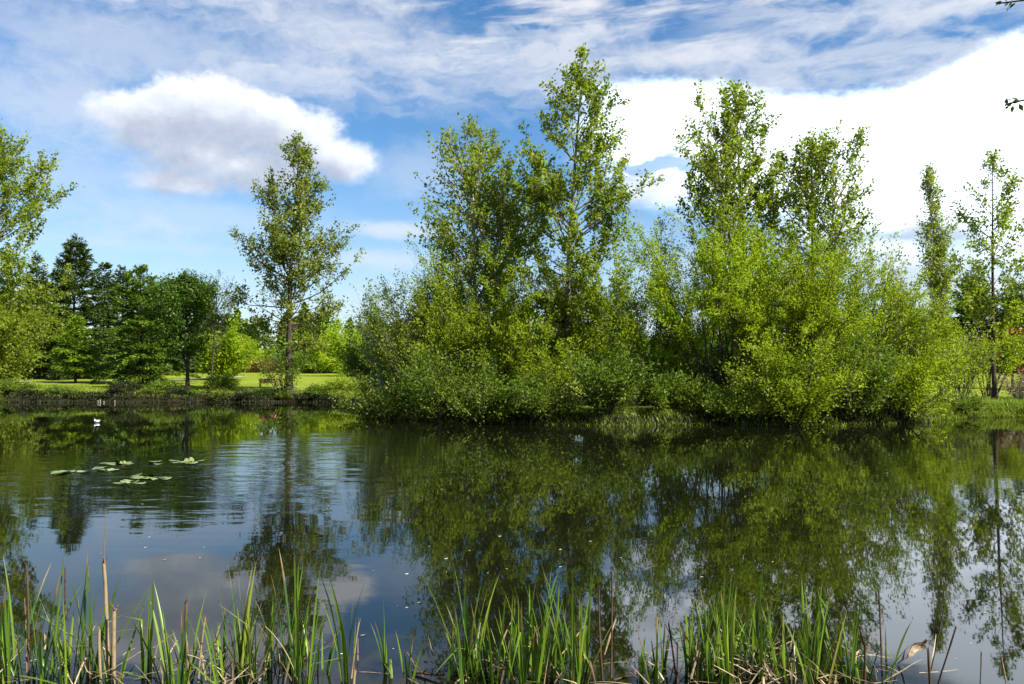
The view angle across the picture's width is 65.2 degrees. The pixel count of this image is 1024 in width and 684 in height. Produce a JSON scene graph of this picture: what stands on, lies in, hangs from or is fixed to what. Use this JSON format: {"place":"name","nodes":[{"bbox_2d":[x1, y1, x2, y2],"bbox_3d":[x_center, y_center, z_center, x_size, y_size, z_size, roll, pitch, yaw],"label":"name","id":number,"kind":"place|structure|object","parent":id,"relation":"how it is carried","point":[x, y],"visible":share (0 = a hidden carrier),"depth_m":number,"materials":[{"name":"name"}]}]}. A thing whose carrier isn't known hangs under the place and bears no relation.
{"place":"outdoors","nodes":[
{"label":"outdoors","id":0,"kind":"place"},
{"bbox_2d":[0,402,1023,683],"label":"pond water","id":1,"kind":"structure","parent":0,"point":[918,524],"depth_m":9.98,"materials":[{"name":"liquid"}]},
{"bbox_2d":[10,543,160,683],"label":"cattail clump","id":2,"kind":"object","parent":1,"relation":"in","point":[43,665],"visible":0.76,"depth_m":5.21,"materials":[{"name":"plant"}]},
{"bbox_2d":[299,567,384,682],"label":"cattail clump","id":3,"kind":"object","parent":1,"relation":"in","point":[344,652],"visible":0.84,"depth_m":5.14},
{"bbox_2d":[0,613,957,683],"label":"reed litter","id":4,"kind":"object","parent":1,"relation":"in","point":[764,680],"visible":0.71,"depth_m":5.17,"materials":[{"name":"plant"}]},
{"bbox_2d":[0,371,1023,426],"bbox_3d":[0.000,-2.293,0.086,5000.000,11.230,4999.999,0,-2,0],"label":"ground","id":5,"kind":"structure","parent":0,"point":[252,379],"depth_m":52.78,"materials":[{"name":"plant"}]},
{"bbox_2d":[0,377,39,390],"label":"bank bush","id":6,"kind":"object","parent":5,"relation":"on","point":[11,384],"visible":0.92,"depth_m":54.34,"materials":[{"name":"green plant"}]},
{"bbox_2d":[23,561,29,679],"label":"dead stalk","id":7,"kind":"object","parent":5,"relation":"on","point":[28,631],"visible":0.98,"depth_m":5.22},
{"bbox_2d":[0,285,78,385],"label":"willow shrub","id":8,"kind":"object","parent":5,"relation":"on","point":[11,361],"visible":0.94,"depth_m":55.90,"materials":[{"name":"green plant"}]},
{"bbox_2d":[0,557,82,683],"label":"cattail clump","id":9,"kind":"object","parent":5,"relation":"on","point":[6,650],"visible":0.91,"depth_m":5.11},
{"bbox_2d":[0,119,84,351],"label":"cottonwood tree","id":10,"kind":"object","parent":5,"relation":"on","point":[8,267],"visible":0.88,"depth_m":58.49,"materials":[{"name":"green plant"}]},
{"bbox_2d":[8,253,82,377],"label":"conifer tree","id":11,"kind":"object","parent":5,"relation":"on","point":[37,275],"visible":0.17,"depth_m":81.98,"materials":[{"name":"green plant"}]},
{"bbox_2d":[9,589,97,683],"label":"cattail clump","id":12,"kind":"object","parent":5,"relation":"on","point":[33,672],"visible":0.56,"depth_m":5.24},
{"bbox_2d":[20,233,124,379],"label":"conifer tree","id":13,"kind":"object","parent":5,"relation":"on","point":[80,261],"visible":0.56,"depth_m":75.54,"materials":[{"name":"green plant"}]},
{"bbox_2d":[38,313,115,382],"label":"spruce tree","id":14,"kind":"object","parent":5,"relation":"on","point":[66,357],"visible":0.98,"depth_m":65.61,"materials":[{"name":"green plant"}]},
{"bbox_2d":[102,518,109,681],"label":"dead stalk","id":15,"kind":"object","parent":5,"relation":"on","point":[107,642],"visible":0.99,"depth_m":5.17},
{"bbox_2d":[82,261,133,368],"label":"conifer tree","id":16,"kind":"object","parent":5,"relation":"on","point":[106,279],"visible":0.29,"depth_m":99.92,"materials":[{"name":"green plant"}]},
{"bbox_2d":[110,601,118,683],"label":"dead stalk","id":17,"kind":"object","parent":5,"relation":"on","point":[113,654],"visible":0.98,"depth_m":5.10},
{"bbox_2d":[100,379,145,392],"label":"bank bush","id":18,"kind":"object","parent":5,"relation":"on","point":[116,387],"visible":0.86,"depth_m":53.55,"materials":[{"name":"green plant"}]},
{"bbox_2d":[90,590,157,683],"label":"cattail clump","id":19,"kind":"object","parent":5,"relation":"on","point":[124,663],"visible":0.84,"depth_m":5.14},
{"bbox_2d":[105,264,153,369],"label":"conifer tree","id":20,"kind":"object","parent":5,"relation":"on","point":[120,275],"visible":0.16,"depth_m":103.50,"materials":[{"name":"green plant"}]},
{"bbox_2d":[88,264,200,384],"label":"cedar tree","id":21,"kind":"object","parent":5,"relation":"on","point":[132,322],"visible":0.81,"depth_m":63.48,"materials":[{"name":"green plant"}]},
{"bbox_2d":[125,585,186,678],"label":"cattail clump","id":22,"kind":"object","parent":5,"relation":"on","point":[149,635],"visible":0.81,"depth_m":5.24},
{"bbox_2d":[133,294,193,373],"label":"conifer tree","id":23,"kind":"object","parent":5,"relation":"on","point":[174,365],"visible":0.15,"depth_m":91.75,"materials":[{"name":"green plant"}]},
{"bbox_2d":[145,378,185,390],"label":"bank bush","id":24,"kind":"object","parent":5,"relation":"on","point":[161,385],"visible":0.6,"depth_m":54.18,"materials":[{"name":"green plant"}]},
{"bbox_2d":[146,277,209,370],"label":"conifer tree","id":25,"kind":"object","parent":5,"relation":"on","point":[194,358],"visible":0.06,"depth_m":98.11,"materials":[{"name":"green plant"}]},
{"bbox_2d":[131,268,226,388],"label":"alder tree","id":26,"kind":"object","parent":5,"relation":"on","point":[183,287],"visible":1,"depth_m":54.68,"materials":[{"name":"green plant"}]},
{"bbox_2d":[132,578,238,683],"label":"cattail clump","id":27,"kind":"object","parent":5,"relation":"on","point":[181,675],"visible":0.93,"depth_m":5.08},
{"bbox_2d":[191,269,238,376],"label":"bare alder tree","id":28,"kind":"object","parent":5,"relation":"on","point":[215,326],"visible":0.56,"depth_m":70.04,"materials":[{"name":"green plant"}]},
{"bbox_2d":[200,372,243,390],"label":"bank bush","id":29,"kind":"object","parent":5,"relation":"on","point":[225,381],"visible":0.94,"depth_m":55.17,"materials":[{"name":"green plant"}]},
{"bbox_2d":[172,609,275,680],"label":"cattail clump","id":30,"kind":"object","parent":5,"relation":"on","point":[224,646],"visible":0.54,"depth_m":5.30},
{"bbox_2d":[195,313,267,378],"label":"park shrub","id":31,"kind":"object","parent":5,"relation":"on","point":[224,358],"visible":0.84,"depth_m":75.24,"materials":[{"name":"green plant"}]},
{"bbox_2d":[231,333,276,365],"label":"park shrub","id":32,"kind":"object","parent":5,"relation":"on","point":[267,352],"visible":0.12,"depth_m":111.50,"materials":[{"name":"green plant"}]},
{"bbox_2d":[240,323,268,349],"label":"conifer tree","id":33,"kind":"object","parent":5,"relation":"on","point":[247,331],"visible":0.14,"depth_m":129.56,"materials":[{"name":"green plant"}]},
{"bbox_2d":[199,551,326,683],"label":"cattail clump","id":34,"kind":"object","parent":5,"relation":"on","point":[244,657],"visible":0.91,"depth_m":5.21,"materials":[{"name":"plant"}]},
{"bbox_2d":[241,356,284,372],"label":"russet hedge","id":35,"kind":"object","parent":5,"relation":"on","point":[254,368],"visible":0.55,"depth_m":106.99,"materials":[{"name":"brown plant"}]},
{"bbox_2d":[218,567,308,679],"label":"cattail clump","id":36,"kind":"object","parent":5,"relation":"on","point":[271,658],"visible":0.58,"depth_m":5.36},
{"bbox_2d":[256,352,304,394],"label":"trunk sprouts","id":37,"kind":"object","parent":5,"relation":"on","point":[264,372],"visible":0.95,"depth_m":53.39,"materials":[{"name":"green plant"}]},
{"bbox_2d":[216,130,366,393],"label":"cottonwood tree","id":38,"kind":"object","parent":5,"relation":"on","point":[284,246],"visible":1,"depth_m":53.15,"materials":[{"name":"green plant"}]},
{"bbox_2d":[277,347,315,372],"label":"park shrub","id":39,"kind":"object","parent":5,"relation":"on","point":[297,356],"visible":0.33,"depth_m":119.96,"materials":[{"name":"green plant"}]},
{"bbox_2d":[265,549,328,683],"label":"cattail clump","id":40,"kind":"object","parent":5,"relation":"on","point":[295,651],"visible":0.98,"depth_m":5.07,"materials":[{"name":"plant"}]},
{"bbox_2d":[281,618,338,680],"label":"cattail clump","id":41,"kind":"object","parent":5,"relation":"on","point":[329,658],"visible":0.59,"depth_m":5.36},
{"bbox_2d":[292,317,351,372],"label":"park shrub","id":42,"kind":"object","parent":5,"relation":"on","point":[313,354],"visible":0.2,"depth_m":103.11,"materials":[{"name":"green plant"}]},
{"bbox_2d":[321,374,362,391],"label":"bank bush","id":43,"kind":"object","parent":5,"relation":"on","point":[338,382],"visible":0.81,"depth_m":53.26,"materials":[{"name":"green plant"}]},
{"bbox_2d":[316,322,389,376],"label":"park shrub","id":44,"kind":"object","parent":5,"relation":"on","point":[332,358],"visible":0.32,"depth_m":88.99,"materials":[{"name":"green plant"}]},
{"bbox_2d":[333,317,421,396],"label":"willow shrub","id":45,"kind":"object","parent":5,"relation":"on","point":[352,356],"visible":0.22,"depth_m":41.03,"materials":[{"name":"green plant"}]},
{"bbox_2d":[371,601,392,677],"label":"cattail clump","id":46,"kind":"object","parent":5,"relation":"on","point":[385,663],"visible":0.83,"depth_m":5.31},
{"bbox_2d":[328,347,441,421],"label":"waterside bush","id":47,"kind":"object","parent":5,"relation":"on","point":[393,406],"visible":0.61,"depth_m":33.82,"materials":[{"name":"green plant"}]},
{"bbox_2d":[384,625,423,679],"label":"cattail clump","id":48,"kind":"object","parent":5,"relation":"on","point":[408,671],"visible":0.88,"depth_m":5.29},
{"bbox_2d":[340,268,472,413],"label":"willow shrub","id":49,"kind":"object","parent":5,"relation":"on","point":[372,338],"visible":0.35,"depth_m":35.95,"materials":[{"name":"green plant"}]},
{"bbox_2d":[335,246,485,404],"bbox_3d":[-4.314,-0.807,35.126,6.637,7.278,7.436,0,-2,0],"label":"willow shrub","id":50,"kind":"object","parent":5,"relation":"on","point":[431,339],"visible":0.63,"depth_m":34.93,"materials":[{"name":"green plant"}]},
{"bbox_2d":[386,335,501,421],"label":"waterside bush","id":51,"kind":"object","parent":5,"relation":"on","point":[428,382],"visible":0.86,"depth_m":31.66,"materials":[{"name":"green plant"}]},
{"bbox_2d":[407,607,487,681],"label":"cattail clump","id":52,"kind":"object","parent":5,"relation":"on","point":[451,669],"visible":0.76,"depth_m":5.18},
{"bbox_2d":[379,207,527,386],"bbox_3d":[-2.901,-1.739,36.207,7.300,9.185,8.197,0,-2,0],"label":"willow shrub","id":53,"kind":"object","parent":5,"relation":"on","point":[434,292],"visible":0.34,"depth_m":35.13,"materials":[{"name":"green plant"}]},
{"bbox_2d":[0,389,937,426],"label":"bank sedge","id":54,"kind":"object","parent":5,"relation":"on","point":[126,394],"visible":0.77,"depth_m":52.39,"materials":[{"name":"plant"}]},
{"bbox_2d":[408,570,546,683],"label":"cattail clump","id":55,"kind":"object","parent":5,"relation":"on","point":[462,678],"visible":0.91,"depth_m":5.17,"materials":[{"name":"plant"}]},
{"bbox_2d":[405,112,561,403],"bbox_3d":[-1.593,-3.701,36.052,6.877,13.164,5.291,1,-2,-15],"label":"cottonwood tree","id":56,"kind":"object","parent":5,"relation":"on","point":[471,212],"visible":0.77,"depth_m":35.53,"materials":[{"name":"green plant"}]},
{"bbox_2d":[436,357,532,424],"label":"waterside bush","id":57,"kind":"object","parent":5,"relation":"on","point":[487,407],"visible":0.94,"depth_m":30.50,"materials":[{"name":"green plant"}]},
{"bbox_2d":[400,228,591,393],"bbox_3d":[-0.782,-0.922,35.017,7.257,7.407,7.292,2,-3,-37],"label":"willow shrub","id":58,"kind":"object","parent":5,"relation":"on","point":[525,302],"visible":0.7,"depth_m":33.65,"materials":[{"name":"green plant"}]},
{"bbox_2d":[459,146,533,385],"bbox_3d":[-0.822,-3.158,37.467,3.330,12.152,2.922,-2,-3,36],"label":"cottonwood tree","id":59,"kind":"object","parent":5,"relation":"on","point":[508,164],"visible":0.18,"depth_m":37.41,"materials":[{"name":"green plant"}]},
{"bbox_2d":[471,595,575,682],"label":"cattail clump","id":60,"kind":"object","parent":5,"relation":"on","point":[512,648],"visible":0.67,"depth_m":5.27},
{"bbox_2d":[494,368,587,419],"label":"waterside bush","id":61,"kind":"object","parent":5,"relation":"on","point":[538,405],"visible":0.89,"depth_m":30.42,"materials":[{"name":"green plant"}]},
{"bbox_2d":[491,572,592,683],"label":"cattail clump","id":62,"kind":"object","parent":5,"relation":"on","point":[520,644],"visible":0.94,"depth_m":5.10,"materials":[{"name":"plant"}]},
{"bbox_2d":[494,314,599,397],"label":"willow shrub","id":63,"kind":"object","parent":5,"relation":"on","point":[535,348],"visible":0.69,"depth_m":32.49,"materials":[{"name":"green plant"}]},
{"bbox_2d":[523,575,570,683],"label":"cattail clump","id":64,"kind":"object","parent":5,"relation":"on","point":[548,643],"visible":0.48,"depth_m":5.40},
{"bbox_2d":[105,297,1023,372],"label":"woods","id":65,"kind":"object","parent":5,"relation":"on","point":[283,342],"visible":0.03,"depth_m":157.12,"materials":[{"name":"plant"}]},
{"bbox_2d":[541,560,616,683],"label":"cattail clump","id":66,"kind":"object","parent":5,"relation":"on","point":[584,646],"visible":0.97,"depth_m":5.09,"materials":[{"name":"plant"}]},
{"bbox_2d":[506,43,664,403],"bbox_3d":[3.088,-5.127,33.943,6.680,15.802,5.979,0,-2,0],"label":"cottonwood tree","id":67,"kind":"object","parent":5,"relation":"on","point":[587,87],"visible":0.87,"depth_m":33.65,"materials":[{"name":"green plant"}]},
{"bbox_2d":[531,339,660,414],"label":"waterside bush","id":68,"kind":"object","parent":5,"relation":"on","point":[617,384],"visible":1,"depth_m":30.03,"materials":[{"name":"green plant"}]},
{"bbox_2d":[519,237,697,404],"bbox_3d":[3.641,-0.809,34.788,7.688,7.117,7.147,-1,-2,30],"label":"willow shrub","id":69,"kind":"object","parent":5,"relation":"on","point":[597,313],"visible":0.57,"depth_m":33.43,"materials":[{"name":"green plant"}]},
{"bbox_2d":[610,570,612,677],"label":"dead stalk","id":70,"kind":"object","parent":5,"relation":"on","point":[611,663],"visible":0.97,"depth_m":5.25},
{"bbox_2d":[573,259,727,405],"bbox_3d":[5.087,-0.406,34.779,7.197,6.345,5.714,1,-2,-27],"label":"willow shrub","id":71,"kind":"object","parent":5,"relation":"on","point":[634,335],"visible":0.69,"depth_m":34.24,"materials":[{"name":"green plant"}]},
{"bbox_2d":[638,613,674,683],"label":"cattail clump","id":72,"kind":"object","parent":5,"relation":"on","point":[664,662],"visible":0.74,"depth_m":5.13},
{"bbox_2d":[635,215,684,365],"bbox_3d":[7.106,-1.582,38.098,2.484,9.057,2.272,-1,-3,32],"label":"sapling tree","id":73,"kind":"object","parent":5,"relation":"on","point":[662,228],"visible":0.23,"depth_m":38.15,"materials":[{"name":"green plant"}]},
{"bbox_2d":[621,354,701,398],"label":"thicket shrub","id":74,"kind":"object","parent":5,"relation":"on","point":[686,369],"visible":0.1,"depth_m":37.69,"materials":[{"name":"green plant"}]},
{"bbox_2d":[631,363,709,412],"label":"waterside bush","id":75,"kind":"object","parent":5,"relation":"on","point":[662,393],"visible":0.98,"depth_m":31.06,"materials":[{"name":"green plant"}]},
{"bbox_2d":[631,331,734,396],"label":"thicket shrub","id":76,"kind":"object","parent":5,"relation":"on","point":[715,345],"visible":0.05,"depth_m":41.66,"materials":[{"name":"green plant"}]},
{"bbox_2d":[676,586,725,680],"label":"cattail clump","id":77,"kind":"object","parent":5,"relation":"on","point":[688,645],"visible":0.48,"depth_m":5.42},
{"bbox_2d":[592,167,849,398],"bbox_3d":[8.936,-2.737,33.664,11.173,10.928,9.104,2,-3,-42],"label":"willow shrub","id":78,"kind":"object","parent":5,"relation":"on","point":[681,324],"visible":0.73,"depth_m":33.02,"materials":[{"name":"green plant"}]},
{"bbox_2d":[655,558,787,683],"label":"cattail clump","id":79,"kind":"object","parent":5,"relation":"on","point":[727,665],"visible":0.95,"depth_m":5.16,"materials":[{"name":"plant"}]},
{"bbox_2d":[682,376,762,422],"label":"waterside bush","id":80,"kind":"object","parent":5,"relation":"on","point":[711,406],"visible":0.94,"depth_m":30.41,"materials":[{"name":"green plant"}]},
{"bbox_2d":[694,344,769,402],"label":"thicket shrub","id":81,"kind":"object","parent":5,"relation":"on","point":[713,372],"visible":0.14,"depth_m":37.60,"materials":[{"name":"green plant"}]},
{"bbox_2d":[672,77,800,399],"bbox_3d":[10.002,-4.650,35.902,5.982,15.054,6.274,0,-2,0],"label":"cottonwood tree","id":82,"kind":"object","parent":5,"relation":"on","point":[708,164],"visible":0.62,"depth_m":35.65,"materials":[{"name":"green plant"}]},
{"bbox_2d":[702,594,780,680],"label":"cattail clump","id":83,"kind":"object","parent":5,"relation":"on","point":[736,645],"visible":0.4,"depth_m":5.41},
{"bbox_2d":[714,561,803,683],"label":"cattail clump","id":84,"kind":"object","parent":5,"relation":"on","point":[761,639],"visible":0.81,"depth_m":5.25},
{"bbox_2d":[735,600,809,682],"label":"cattail clump","id":85,"kind":"object","parent":5,"relation":"on","point":[783,641],"visible":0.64,"depth_m":5.23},
{"bbox_2d":[676,220,871,406],"bbox_3d":[11.023,-1.331,33.505,8.570,8.104,7.172,0,-2,0],"label":"willow shrub","id":86,"kind":"object","parent":5,"relation":"on","point":[780,316],"visible":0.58,"depth_m":32.30,"materials":[{"name":"green plant"}]},
{"bbox_2d":[719,322,876,426],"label":"waterside bush","id":87,"kind":"object","parent":5,"relation":"on","point":[807,405],"visible":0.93,"depth_m":29.34,"materials":[{"name":"green plant"}]},
{"bbox_2d":[782,578,847,683],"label":"cattail clump","id":88,"kind":"object","parent":5,"relation":"on","point":[805,646],"visible":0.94,"depth_m":5.23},
{"bbox_2d":[755,116,879,345],"bbox_3d":[13.992,-3.490,36.602,4.965,12.663,6.517,1,-2,-31],"label":"cottonwood tree","id":89,"kind":"object","parent":5,"relation":"on","point":[821,158],"visible":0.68,"depth_m":35.84,"materials":[{"name":"green plant"}]},
{"bbox_2d":[741,205,928,405],"bbox_3d":[13.676,-1.387,34.015,7.292,8.260,9.155,-1,-2,29],"label":"willow shrub","id":90,"kind":"object","parent":5,"relation":"on","point":[855,313],"visible":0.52,"depth_m":32.59,"materials":[{"name":"green plant"}]},
{"bbox_2d":[816,597,876,683],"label":"cattail clump","id":91,"kind":"object","parent":5,"relation":"on","point":[854,669],"visible":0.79,"depth_m":5.18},
{"bbox_2d":[780,324,920,421],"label":"waterside bush","id":92,"kind":"object","parent":5,"relation":"on","point":[868,398],"visible":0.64,"depth_m":30.03,"materials":[{"name":"green plant"}]},
{"bbox_2d":[817,588,908,683],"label":"cattail clump","id":93,"kind":"object","parent":5,"relation":"on","point":[847,666],"visible":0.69,"depth_m":5.22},
{"bbox_2d":[862,621,911,683],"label":"cattail clump","id":94,"kind":"object","parent":5,"relation":"on","point":[900,645],"visible":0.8,"depth_m":5.17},
{"bbox_2d":[826,258,966,403],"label":"willow shrub","id":95,"kind":"object","parent":5,"relation":"on","point":[908,302],"visible":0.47,"depth_m":34.92,"materials":[{"name":"green plant"}]},
{"bbox_2d":[846,335,970,421],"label":"waterside bush","id":96,"kind":"object","parent":5,"relation":"on","point":[920,379],"visible":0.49,"depth_m":30.95,"materials":[{"name":"green plant"}]},
{"bbox_2d":[861,308,967,403],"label":"willow shrub","id":97,"kind":"object","parent":5,"relation":"on","point":[946,346],"visible":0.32,"depth_m":34.94,"materials":[{"name":"green plant"}]},
{"bbox_2d":[913,162,960,395],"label":"poplar tree","id":98,"kind":"object","parent":5,"relation":"on","point":[937,253],"visible":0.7,"depth_m":48.19,"materials":[{"name":"green plant"}]},
{"bbox_2d":[932,389,994,413],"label":"bank bush","id":99,"kind":"object","parent":5,"relation":"on","point":[969,405],"visible":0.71,"depth_m":34.77,"materials":[{"name":"green plant"}]},
{"bbox_2d":[933,272,1001,368],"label":"conifer tree","id":100,"kind":"object","parent":5,"relation":"on","point":[960,312],"visible":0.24,"depth_m":99.64,"materials":[{"name":"green plant"}]},
{"bbox_2d":[935,332,1011,400],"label":"willow shrub","id":101,"kind":"object","parent":5,"relation":"on","point":[979,368],"visible":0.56,"depth_m":38.24,"materials":[{"name":"green plant"}]},
{"bbox_2d":[943,145,1023,398],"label":"cottonwood tree","id":102,"kind":"object","parent":5,"relation":"on","point":[976,292],"visible":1,"depth_m":41.86,"materials":[{"name":"green plant"}]},
{"bbox_2d":[945,313,1023,397],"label":"hazel shrub","id":103,"kind":"object","parent":5,"relation":"on","point":[1013,345],"visible":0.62,"depth_m":44.94,"materials":[{"name":"green plant"}]},
{"bbox_2d":[976,279,1023,372],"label":"conifer tree","id":104,"kind":"object","parent":5,"relation":"on","point":[1021,295],"visible":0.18,"depth_m":96.22,"materials":[{"name":"green plant"}]},
{"bbox_2d":[978,323,1023,387],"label":"red leaf tree","id":105,"kind":"object","parent":5,"relation":"on","point":[1001,358],"visible":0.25,"depth_m":55.68,"materials":[{"name":"green plant"}]},
{"bbox_2d":[993,365,1023,398],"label":"bank bush","id":106,"kind":"object","parent":5,"relation":"on","point":[1018,392],"visible":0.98,"depth_m":40.91,"materials":[{"name":"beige plant"}]},
{"bbox_2d":[995,0,1023,112],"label":"overhanging tree","id":107,"kind":"object","parent":5,"relation":"on","point":[1015,101],"visible":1,"depth_m":6.28,"materials":[{"name":"green plant"}]},
{"bbox_2d":[0,0,1023,364],"label":"sky","id":108,"kind":"structure","parent":0,"point":[166,113],"materials":[{"name":"blue"}]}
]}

